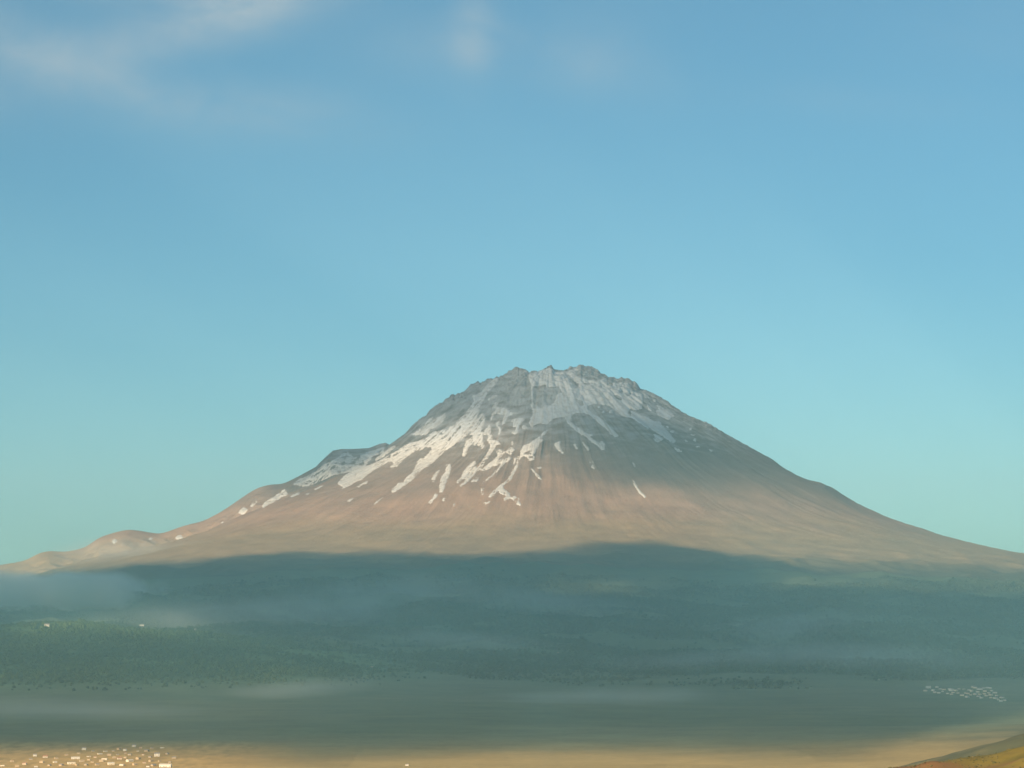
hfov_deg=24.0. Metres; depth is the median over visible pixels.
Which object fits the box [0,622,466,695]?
hill
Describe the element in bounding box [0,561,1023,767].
ground
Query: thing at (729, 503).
mountain
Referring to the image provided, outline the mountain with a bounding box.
[0,364,1023,583]
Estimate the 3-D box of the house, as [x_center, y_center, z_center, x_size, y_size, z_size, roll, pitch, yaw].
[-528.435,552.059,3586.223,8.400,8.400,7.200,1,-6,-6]
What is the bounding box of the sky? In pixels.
[0,0,1023,564]
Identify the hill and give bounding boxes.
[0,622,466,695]
[894,746,1023,767]
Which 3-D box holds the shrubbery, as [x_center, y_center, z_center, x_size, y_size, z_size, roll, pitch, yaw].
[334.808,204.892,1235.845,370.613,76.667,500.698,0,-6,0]
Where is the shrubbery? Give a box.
[888,747,1020,767]
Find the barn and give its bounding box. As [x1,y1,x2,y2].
[159,763,171,766]
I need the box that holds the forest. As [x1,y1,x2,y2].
[0,567,1023,690]
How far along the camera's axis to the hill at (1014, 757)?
1275.52 m
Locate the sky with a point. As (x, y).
(244, 244)
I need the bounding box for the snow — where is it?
[112,367,712,544]
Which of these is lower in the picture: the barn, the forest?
the barn

